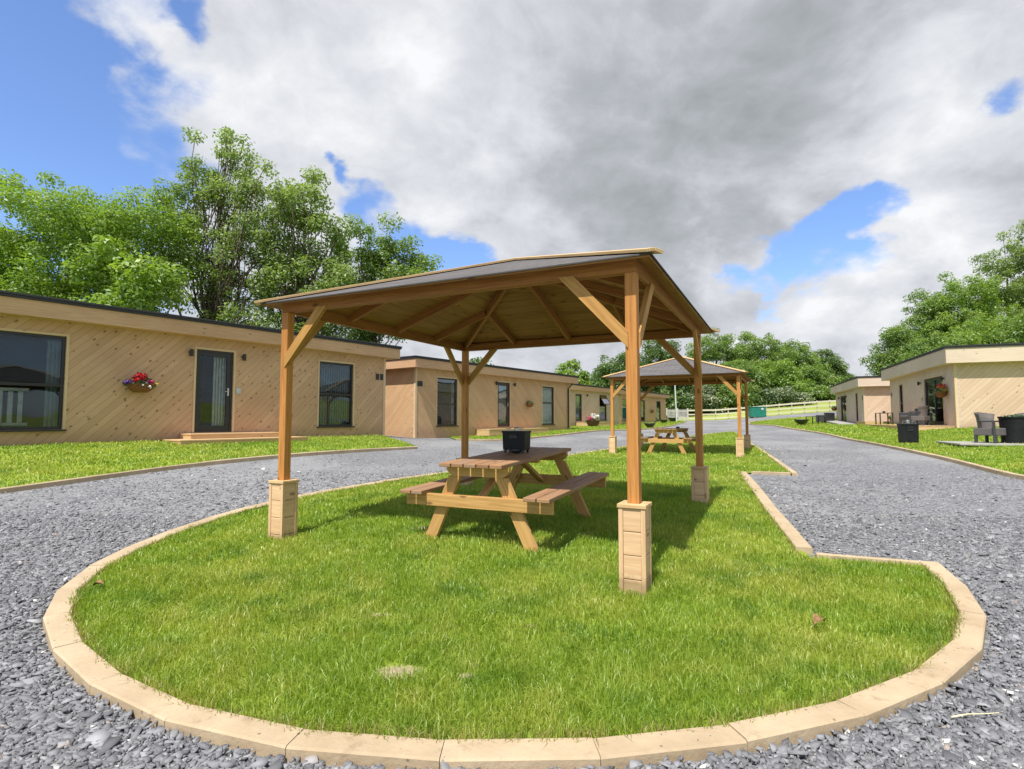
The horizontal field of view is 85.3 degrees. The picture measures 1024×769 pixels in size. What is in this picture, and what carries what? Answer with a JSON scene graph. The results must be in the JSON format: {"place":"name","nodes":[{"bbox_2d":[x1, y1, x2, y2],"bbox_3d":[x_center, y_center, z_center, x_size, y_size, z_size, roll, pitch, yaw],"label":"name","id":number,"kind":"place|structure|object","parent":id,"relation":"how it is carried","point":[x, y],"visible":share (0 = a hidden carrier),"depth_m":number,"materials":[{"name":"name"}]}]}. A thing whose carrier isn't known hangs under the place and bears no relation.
{"place":"outdoors","nodes":[
{"label":"outdoors","id":0,"kind":"place"},
{"bbox_2d":[0,434,414,487],"bbox_3d":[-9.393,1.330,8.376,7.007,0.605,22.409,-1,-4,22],"label":"lawn","id":1,"kind":"structure","parent":0,"point":[76,458],"depth_m":10.29,"materials":[{"name":"plant"}]},
{"bbox_2d":[0,411,1023,768],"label":"gravel road","id":2,"kind":"structure","parent":0,"point":[776,439],"depth_m":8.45,"materials":[{"name":"grey gravel"}]},
{"bbox_2d":[748,407,765,417],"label":"storage container","id":3,"kind":"object","parent":2,"relation":"on","point":[756,412],"visible":0.89,"depth_m":58.50,"materials":[{"name":"green paint"}]},
{"bbox_2d":[950,712,998,717],"bbox_3d":[1.985,1.414,2.377,0.232,0.014,0.014,0,-4,-6],"label":"dry stem","id":4,"kind":"object","parent":2,"relation":"on","point":[954,716],"visible":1,"depth_m":2.38,"materials":[{"name":"beige plant"}]},
{"bbox_2d":[0,0,1023,391],"label":"sky","id":5,"kind":"structure","parent":0,"point":[798,169],"materials":[{"name":"white"}]},
{"bbox_2d":[58,431,966,743],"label":"lawn","id":6,"kind":"structure","parent":0,"point":[399,666],"depth_m":3.42,"materials":[{"name":"plant"}]},
{"bbox_2d":[93,579,103,585],"bbox_3d":[-2.922,1.403,3.916,0.054,0.044,0.052,-2,-4,28],"label":"dead leaf","id":7,"kind":"object","parent":6,"relation":"on","point":[99,581],"visible":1,"depth_m":3.93,"materials":[{"name":"brown plant"}]},
{"bbox_2d":[254,247,719,596],"bbox_3d":[0.073,0.099,6.414,4.057,3.182,4.057,-2,-4,26],"label":"gazebo","id":8,"kind":"object","parent":6,"relation":"on","point":[631,299],"visible":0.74,"depth_m":5.60,"materials":[{"name":"wood"}]},
{"bbox_2d":[400,447,608,551],"bbox_3d":[0.014,1.114,5.798,1.542,0.765,1.800,-2,-2,26],"label":"picnic table","id":9,"kind":"object","parent":6,"relation":"on","point":[493,468],"visible":0.94,"depth_m":5.25,"materials":[{"name":"brown wood"}]},
{"bbox_2d":[502,427,530,452],"bbox_3d":[0.045,0.597,5.984,0.268,0.275,0.242,-1,-4,20],"label":"tub grill","id":10,"kind":"object","parent":9,"relation":"on","point":[516,440],"visible":0.99,"depth_m":5.91,"materials":[{"name":"black metal"}]},
{"bbox_2d":[641,428,695,454],"bbox_3d":[4.980,1.746,17.274,1.542,0.765,1.800,-2,-4,29],"label":"picnic table","id":11,"kind":"object","parent":6,"relation":"on","point":[657,438],"visible":0.91,"depth_m":16.75,"materials":[{"name":"brown wood"}]},
{"bbox_2d":[602,356,753,456],"bbox_3d":[5.354,0.642,17.442,4.057,3.090,4.057,-2,-4,26],"label":"gazebo","id":12,"kind":"object","parent":6,"relation":"on","point":[672,371],"visible":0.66,"depth_m":16.54,"materials":[{"name":"wood"}]},
{"bbox_2d":[813,613,825,623],"bbox_3d":[1.819,1.394,3.284,0.069,0.057,0.067,-1,-4,17],"label":"dead leaf","id":13,"kind":"object","parent":6,"relation":"on","point":[817,618],"visible":1,"depth_m":3.29,"materials":[{"name":"orange plant"}]},
{"bbox_2d":[451,420,684,438],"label":"lawn","id":14,"kind":"structure","parent":0,"point":[541,433],"depth_m":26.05,"materials":[{"name":"plant"}]},
{"bbox_2d":[586,413,599,425],"bbox_3d":[5.781,2.539,39.882,1.144,0.994,0.884,0,-4,0],"label":"flower pot","id":15,"kind":"object","parent":14,"relation":"on","point":[591,421],"visible":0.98,"depth_m":39.65,"materials":[{"name":"brown wicker"}]},
{"bbox_2d":[644,417,656,426],"bbox_3d":[9.300,2.575,37.512,0.782,0.728,0.782,-4,-5,45],"label":"fire bowl","id":16,"kind":"object","parent":14,"relation":"on","point":[649,424],"visible":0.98,"depth_m":37.28,"materials":[{"name":"metal"}]},
{"bbox_2d":[667,417,677,421],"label":"side table","id":17,"kind":"object","parent":14,"relation":"on","point":[672,418],"visible":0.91,"depth_m":54.56,"materials":[{"name":"metal"}]},
{"bbox_2d":[674,385,676,421],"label":"pole","id":18,"kind":"object","parent":14,"relation":"on","point":[675,402],"visible":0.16,"depth_m":54.34,"materials":[{"name":"white metal"}]},
{"bbox_2d":[670,400,835,420],"bbox_3d":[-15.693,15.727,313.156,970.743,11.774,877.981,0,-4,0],"label":"ground","id":19,"kind":"structure","parent":0,"point":[776,411],"depth_m":66.14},
{"bbox_2d":[0,168,219,312],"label":"sycamore tree","id":20,"kind":"object","parent":19,"relation":"on","point":[70,230],"visible":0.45,"depth_m":24.79,"materials":[{"name":"green plant"}]},
{"bbox_2d":[59,234,192,313],"bbox_3d":[-17.067,-2.147,23.703,7.071,8.634,5.080,0,-4,0],"label":"sycamore tree","id":21,"kind":"object","parent":19,"relation":"on","point":[139,289],"visible":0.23,"depth_m":22.77,"materials":[{"name":"green plant"}]},
{"bbox_2d":[0,290,401,445],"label":"holiday lodge","id":22,"kind":"structure","parent":19,"relation":"on","point":[68,367],"depth_m":13.54,"materials":[{"name":"beige wood"}]},
{"bbox_2d":[0,328,69,431],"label":"window","id":23,"kind":"structure","parent":22,"relation":"in","point":[64,367],"depth_m":11.56,"materials":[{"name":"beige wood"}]},
{"bbox_2d":[122,372,158,392],"bbox_3d":[-8.423,-0.058,12.600,0.383,0.475,0.690,-3,-5,36],"label":"hanging basket","id":24,"kind":"object","parent":22,"relation":"attached to","point":[139,385],"visible":1,"depth_m":12.51,"materials":[{"name":"wicker"}]},
{"bbox_2d":[192,347,235,431],"bbox_3d":[-7.591,0.147,14.137,0.119,2.120,1.030,-3,-5,36],"label":"door","id":25,"kind":"structure","parent":22,"relation":"in","point":[227,354],"depth_m":14.19,"materials":[{"name":"black glass"}]},
{"bbox_2d":[316,359,354,427],"bbox_3d":[-5.399,0.300,17.054,0.175,2.035,1.350,-3,-5,36],"label":"window","id":26,"kind":"structure","parent":22,"relation":"in","point":[352,371],"depth_m":17.24,"materials":[{"name":"black glass"}]},
{"bbox_2d":[0,446,417,493],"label":"kerb","id":27,"kind":"structure","parent":19,"relation":"on","point":[96,477],"depth_m":9.49,"materials":[{"name":"beige concrete"}]},
{"bbox_2d":[130,125,296,327],"bbox_3d":[-14.838,-5.442,27.959,8.123,15.790,4.953,0,-4,0],"label":"ash tree","id":28,"kind":"object","parent":19,"relation":"on","point":[216,299],"visible":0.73,"depth_m":27.60,"materials":[{"name":"green plant"}]},
{"bbox_2d":[240,165,362,339],"bbox_3d":[-10.951,-4.495,28.820,7.404,14.186,5.267,0,-4,0],"label":"ash tree","id":29,"kind":"object","parent":19,"relation":"on","point":[298,265],"visible":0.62,"depth_m":28.38,"materials":[{"name":"green plant"}]},
{"bbox_2d":[319,211,444,345],"bbox_3d":[-7.510,-3.481,31.753,7.820,12.558,4.692,0,-4,0],"label":"ash tree","id":30,"kind":"object","parent":19,"relation":"on","point":[379,261],"visible":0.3,"depth_m":31.53,"materials":[{"name":"green plant"}]},
{"bbox_2d":[469,357,493,364],"bbox_3d":[-4.449,0.635,34.774,7.183,4.775,3.725,-1,-4,15],"label":"hedge shrub","id":31,"kind":"object","parent":19,"relation":"on","point":[476,360],"visible":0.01,"depth_m":33.80,"materials":[{"name":"green plant"}]},
{"bbox_2d":[385,355,578,437],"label":"holiday lodge","id":32,"kind":"structure","parent":19,"relation":"on","point":[423,396],"depth_m":24.41,"materials":[{"name":"beige wood"}]},
{"bbox_2d":[436,376,457,426],"bbox_3d":[-2.661,0.708,22.752,0.175,2.025,1.320,-3,-5,36],"label":"window","id":33,"kind":"structure","parent":32,"relation":"in","point":[437,377],"depth_m":22.99,"materials":[{"name":"black glass"}]},
{"bbox_2d":[497,381,510,426],"bbox_3d":[-0.419,0.906,25.824,0.119,2.110,1.060,-3,-5,36],"label":"door","id":34,"kind":"structure","parent":32,"relation":"in","point":[501,383],"depth_m":26.07,"materials":[{"name":"grey glass"}]},
{"bbox_2d":[526,401,533,406],"bbox_3d":[0.886,0.934,27.237,0.332,0.352,0.507,-3,-5,36],"label":"hanging basket","id":35,"kind":"object","parent":32,"relation":"attached to","point":[529,403],"visible":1,"depth_m":27.12,"materials":[{"name":"wicker"}]},
{"bbox_2d":[542,385,555,424],"bbox_3d":[1.868,1.086,28.867,0.175,2.045,1.240,-3,-5,36],"label":"window","id":36,"kind":"structure","parent":32,"relation":"in","point":[543,386],"depth_m":29.24,"materials":[{"name":"grey glass"}]},
{"bbox_2d":[42,432,986,768],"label":"kerb","id":37,"kind":"structure","parent":19,"relation":"on","point":[960,656],"depth_m":2.27,"materials":[{"name":"beige concrete"}]},
{"bbox_2d":[456,421,686,440],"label":"kerb","id":38,"kind":"structure","parent":19,"relation":"on","point":[562,434],"depth_m":26.03,"materials":[{"name":"beige concrete"}]},
{"bbox_2d":[554,359,592,385],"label":"round tree","id":39,"kind":"object","parent":19,"relation":"on","point":[583,378],"visible":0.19,"depth_m":60.80,"materials":[{"name":"green plant"}]},
{"bbox_2d":[570,384,624,425],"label":"holiday lodge","id":40,"kind":"structure","parent":19,"relation":"on","point":[586,401],"depth_m":42.26,"materials":[{"name":"beige wood"}]},
{"bbox_2d":[575,393,581,420],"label":"door","id":41,"kind":"structure","parent":40,"relation":"in","point":[576,394],"depth_m":40.90,"materials":[{"name":"black glass"}]},
{"bbox_2d":[599,394,610,420],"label":"window","id":42,"kind":"structure","parent":40,"relation":"in","point":[603,397],"depth_m":43.89,"materials":[{"name":"black glass"}]},
{"bbox_2d":[588,352,659,391],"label":"woodland tree","id":43,"kind":"object","parent":19,"relation":"on","point":[605,369],"visible":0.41,"depth_m":72.94,"materials":[{"name":"green plant"}]},
{"bbox_2d":[619,390,669,423],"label":"holiday lodge","id":44,"kind":"structure","parent":19,"relation":"on","point":[655,402],"depth_m":55.37,"materials":[{"name":"beige wood"}]},
{"bbox_2d":[641,399,645,420],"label":"door","id":45,"kind":"structure","parent":44,"relation":"in","point":[643,400],"depth_m":53.56,"materials":[{"name":"black glass"}]},
{"bbox_2d":[656,400,659,420],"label":"window","id":46,"kind":"structure","parent":44,"relation":"in","point":[656,400],"depth_m":56.17,"materials":[{"name":"black glass"}]},
{"bbox_2d":[640,340,680,391],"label":"woodland tree","id":47,"kind":"object","parent":19,"relation":"on","point":[660,354],"visible":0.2,"depth_m":79.17,"materials":[{"name":"green plant"}]},
{"bbox_2d":[666,408,688,420],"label":"picket gate","id":48,"kind":"structure","parent":19,"relation":"on","point":[683,411],"depth_m":60.42,"materials":[{"name":"white paint"}]},
{"bbox_2d":[661,390,694,415],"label":"hedge shrub","id":49,"kind":"object","parent":19,"relation":"on","point":[680,400],"visible":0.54,"depth_m":67.95,"materials":[{"name":"green plant"}]},
{"bbox_2d":[647,360,721,398],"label":"woodland tree","id":50,"kind":"object","parent":19,"relation":"on","point":[681,389],"visible":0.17,"depth_m":71.70,"materials":[{"name":"green plant"}]},
{"bbox_2d":[675,385,726,415],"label":"hedge shrub","id":51,"kind":"object","parent":19,"relation":"on","point":[707,396],"visible":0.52,"depth_m":68.16,"materials":[{"name":"green plant"}]},
{"bbox_2d":[684,327,753,366],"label":"woodland tree","id":52,"kind":"object","parent":19,"relation":"on","point":[719,350],"visible":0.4,"depth_m":81.25,"materials":[{"name":"green plant"}]},
{"bbox_2d":[708,384,754,411],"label":"hedge shrub","id":53,"kind":"object","parent":19,"relation":"on","point":[729,395],"visible":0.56,"depth_m":69.19,"materials":[{"name":"green plant"}]},
{"bbox_2d":[718,359,777,406],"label":"woodland tree","id":54,"kind":"object","parent":19,"relation":"on","point":[757,378],"visible":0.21,"depth_m":74.21,"materials":[{"name":"green plant"}]},
{"bbox_2d":[732,389,784,407],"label":"hedge shrub","id":55,"kind":"object","parent":19,"relation":"on","point":[760,399],"visible":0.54,"depth_m":70.27,"materials":[{"name":"green plant"}]},
{"bbox_2d":[723,330,797,392],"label":"woodland tree","id":56,"kind":"object","parent":19,"relation":"on","point":[759,350],"visible":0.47,"depth_m":83.35,"materials":[{"name":"green plant"}]},
{"bbox_2d":[688,400,835,419],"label":"rail fence","id":57,"kind":"object","parent":19,"relation":"on","point":[791,408],"visible":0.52,"depth_m":59.83,"materials":[{"name":"beige wood"}]},
{"bbox_2d":[730,431,797,475],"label":"kerb","id":58,"kind":"structure","parent":19,"relation":"on","point":[792,472],"depth_m":12.67,"materials":[{"name":"beige concrete"}]},
{"bbox_2d":[751,471,789,475],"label":"kerb","id":59,"kind":"structure","parent":19,"relation":"on","point":[769,473],"depth_m":10.78,"materials":[{"name":"beige concrete"}]},
{"bbox_2d":[739,471,812,553],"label":"kerb","id":60,"kind":"structure","parent":19,"relation":"on","point":[792,533],"depth_m":5.96,"materials":[{"name":"beige concrete"}]},
{"bbox_2d":[748,358,815,396],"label":"woodland tree","id":61,"kind":"object","parent":19,"relation":"on","point":[784,373],"visible":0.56,"depth_m":75.51,"materials":[{"name":"green plant"}]},
{"bbox_2d":[763,385,816,406],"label":"hedge shrub","id":62,"kind":"object","parent":19,"relation":"on","point":[788,394],"visible":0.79,"depth_m":69.89,"materials":[{"name":"green plant"}]},
{"bbox_2d":[764,338,831,370],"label":"woodland tree","id":63,"kind":"object","parent":19,"relation":"on","point":[810,359],"visible":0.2,"depth_m":85.42,"materials":[{"name":"green plant"}]},
{"bbox_2d":[794,384,835,400],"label":"hedge shrub","id":64,"kind":"object","parent":19,"relation":"on","point":[821,392],"visible":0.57,"depth_m":72.92,"materials":[{"name":"green plant"}]},
{"bbox_2d":[796,365,846,387],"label":"woodland tree","id":65,"kind":"object","parent":19,"relation":"on","point":[817,375],"visible":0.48,"depth_m":78.34,"materials":[{"name":"green plant"}]},
{"bbox_2d":[812,349,849,380],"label":"woodland tree","id":66,"kind":"object","parent":19,"relation":"on","point":[833,359],"visible":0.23,"depth_m":88.78,"materials":[{"name":"green plant"}]},
{"bbox_2d":[837,370,855,380],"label":"woodland tree","id":67,"kind":"object","parent":19,"relation":"on","point":[849,376],"visible":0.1,"depth_m":90.88,"materials":[{"name":"green plant"}]},
{"bbox_2d":[830,376,890,422],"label":"holiday lodge","id":68,"kind":"structure","parent":19,"relation":"on","point":[862,398],"depth_m":35.52,"materials":[{"name":"beige wood"}]},
{"bbox_2d":[840,394,846,420],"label":"window","id":69,"kind":"structure","parent":68,"relation":"in","point":[842,396],"depth_m":43.07,"materials":[{"name":"black glass"}]},
{"bbox_2d":[855,392,858,422],"bbox_3d":[23.415,1.561,37.668,0.175,2.035,0.870,-1,-4,22],"label":"window","id":70,"kind":"structure","parent":68,"relation":"in","point":[856,398],"depth_m":37.95,"materials":[{"name":"glass"}]},
{"bbox_2d":[816,552,926,564],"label":"kerb","id":71,"kind":"structure","parent":19,"relation":"on","point":[847,557],"depth_m":4.63,"materials":[{"name":"beige concrete"}]},
{"bbox_2d":[748,417,1023,479],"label":"kerb","id":72,"kind":"structure","parent":19,"relation":"on","point":[984,468],"depth_m":12.79,"materials":[{"name":"beige concrete"}]},
{"bbox_2d":[858,325,925,375],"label":"broadleaf tree","id":73,"kind":"object","parent":19,"relation":"on","point":[895,344],"visible":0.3,"depth_m":49.78,"materials":[{"name":"green plant"}]},
{"bbox_2d":[883,288,962,350],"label":"broadleaf tree","id":74,"kind":"object","parent":19,"relation":"on","point":[918,319],"visible":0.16,"depth_m":51.76,"materials":[{"name":"green plant"}]},
{"bbox_2d":[896,331,970,362],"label":"broadleaf tree","id":75,"kind":"object","parent":19,"relation":"on","point":[926,345],"visible":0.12,"depth_m":42.86,"materials":[{"name":"green plant"}]},
{"bbox_2d":[862,343,1023,429],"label":"holiday lodge","id":76,"kind":"structure","parent":19,"relation":"on","point":[985,378],"depth_m":21.82,"materials":[{"name":"beige wood"}]},
{"bbox_2d":[875,413,893,424],"bbox_3d":[19.229,1.765,28.702,0.600,0.600,1.050,-1,-4,22],"label":"side table","id":77,"kind":"object","parent":76,"relation":"on","point":[887,418],"visible":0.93,"depth_m":29.03,"materials":[{"name":"metal"}]},
{"bbox_2d":[898,383,903,411],"bbox_3d":[20.558,0.958,29.242,0.119,2.000,0.790,-1,-4,22],"label":"window","id":78,"kind":"structure","parent":76,"relation":"in","point":[901,386],"depth_m":29.52,"materials":[{"name":"black glass"}]},
{"bbox_2d":[899,408,927,424],"bbox_3d":[18.168,1.454,25.151,0.740,0.760,1.600,-1,-4,22],"label":"garden sofa","id":79,"kind":"object","parent":76,"relation":"on","point":[903,416],"visible":0.39,"depth_m":25.14,"materials":[{"name":"plastic"}]},
{"bbox_2d":[923,374,944,424],"bbox_3d":[18.565,0.699,24.386,0.119,2.100,2.600,-1,-4,22],"label":"door frame","id":80,"kind":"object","parent":76,"relation":"in","point":[936,421],"depth_m":24.38,"materials":[{"name":"black glass"}]},
{"bbox_2d":[934,384,947,397],"bbox_3d":[17.700,0.241,22.873,0.534,0.582,0.581,-1,-4,22],"label":"hanging basket","id":81,"kind":"object","parent":76,"relation":"attached to","point":[940,393],"visible":1,"depth_m":22.78,"materials":[{"name":"wicker"}]},
{"bbox_2d":[920,271,1021,340],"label":"broadleaf tree","id":82,"kind":"object","parent":19,"relation":"on","point":[945,322],"visible":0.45,"depth_m":49.62,"materials":[{"name":"green plant"}]},
{"bbox_2d":[942,316,1019,344],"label":"broadleaf tree","id":83,"kind":"object","parent":19,"relation":"on","point":[975,333],"visible":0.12,"depth_m":43.51,"materials":[{"name":"green plant"}]},
{"bbox_2d":[955,231,1023,334],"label":"broadleaf tree","id":84,"kind":"object","parent":19,"relation":"on","point":[1007,271],"visible":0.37,"depth_m":52.08,"materials":[{"name":"green plant"}]},
{"bbox_2d":[976,310,1023,343],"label":"broadleaf tree","id":85,"kind":"object","parent":19,"relation":"on","point":[1015,327],"visible":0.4,"depth_m":41.83,"materials":[{"name":"green plant"}]},
{"bbox_2d":[987,219,1023,335],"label":"broadleaf tree","id":86,"kind":"object","parent":19,"relation":"on","point":[1013,287],"visible":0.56,"depth_m":51.45,"materials":[{"name":"green plant"}]},
{"bbox_2d":[750,416,1023,474],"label":"lawn","id":87,"kind":"structure","parent":0,"point":[1006,468],"depth_m":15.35,"materials":[{"name":"plant"}]},
{"bbox_2d":[794,419,808,424],"bbox_3d":[18.300,2.390,35.119,0.880,0.369,0.880,0,-4,0],"label":"fire bowl","id":88,"kind":"object","parent":87,"relation":"on","point":[801,421],"visible":0.94,"depth_m":34.85,"materials":[{"name":"metal"}]},
{"bbox_2d":[806,416,825,423],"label":"side table","id":89,"kind":"object","parent":87,"relation":"on","point":[818,418],"visible":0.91,"depth_m":41.61,"materials":[{"name":"metal"}]},
{"bbox_2d":[826,420,856,424],"bbox_3d":[23.859,2.788,40.410,1.220,0.120,10.900,-1,-2,22],"label":"paving strip","id":90,"kind":"object","parent":87,"relation":"on","point":[838,422],"visible":0.33,"depth_m":39.48,"materials":[{"name":"grey concrete"}]},
{"bbox_2d":[816,413,834,421],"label":"garden sofa","id":91,"kind":"object","parent":90,"relation":"on","point":[829,416],"visible":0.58,"depth_m":42.87,"materials":[{"name":"plastic"}]},
{"bbox_2d":[856,421,891,423],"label":"timber deck","id":92,"kind":"structure","parent":87,"relation":"on","point":[869,422],"depth_m":31.99,"materials":[{"name":"beige wood"}]},
{"bbox_2d":[896,420,918,442],"bbox_3d":[12.426,1.465,17.420,0.475,0.720,0.450,-1,-4,17],"label":"black tub","id":93,"kind":"object","parent":87,"relation":"on","point":[908,432],"visible":0.99,"depth_m":17.26,"materials":[{"name":"grey plastic"}]},
{"bbox_2d":[936,441,1023,445],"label":"paving slab","id":94,"kind":"structure","parent":87,"relation":"on","point":[970,443],"depth_m":14.66,"materials":[{"name":"grey concrete"}]},
{"bbox_2d":[973,412,1005,442],"bbox_3d":[12.980,1.168,15.105,0.689,0.830,0.598,1,-4,-20],"label":"garden chair","id":95,"kind":"object","parent":94,"relation":"on","point":[986,426],"visible":0.98,"depth_m":15.09,"materials":[{"name":"grey plastic"}]},
{"bbox_2d":[997,414,1023,442],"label":"round planter","id":96,"kind":"object","parent":94,"relation":"on","point":[1013,424],"visible":1,"depth_m":14.76,"materials":[{"name":"grey plastic"}]},
{"bbox_2d":[909,406,929,424],"bbox_3d":[17.450,1.328,23.722,0.689,0.830,0.597,2,-4,-32],"label":"garden chair","id":97,"kind":"object","parent":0,"point":[922,411],"visible":0.91,"depth_m":23.52,"materials":[{"name":"grey plastic"}]}
]}

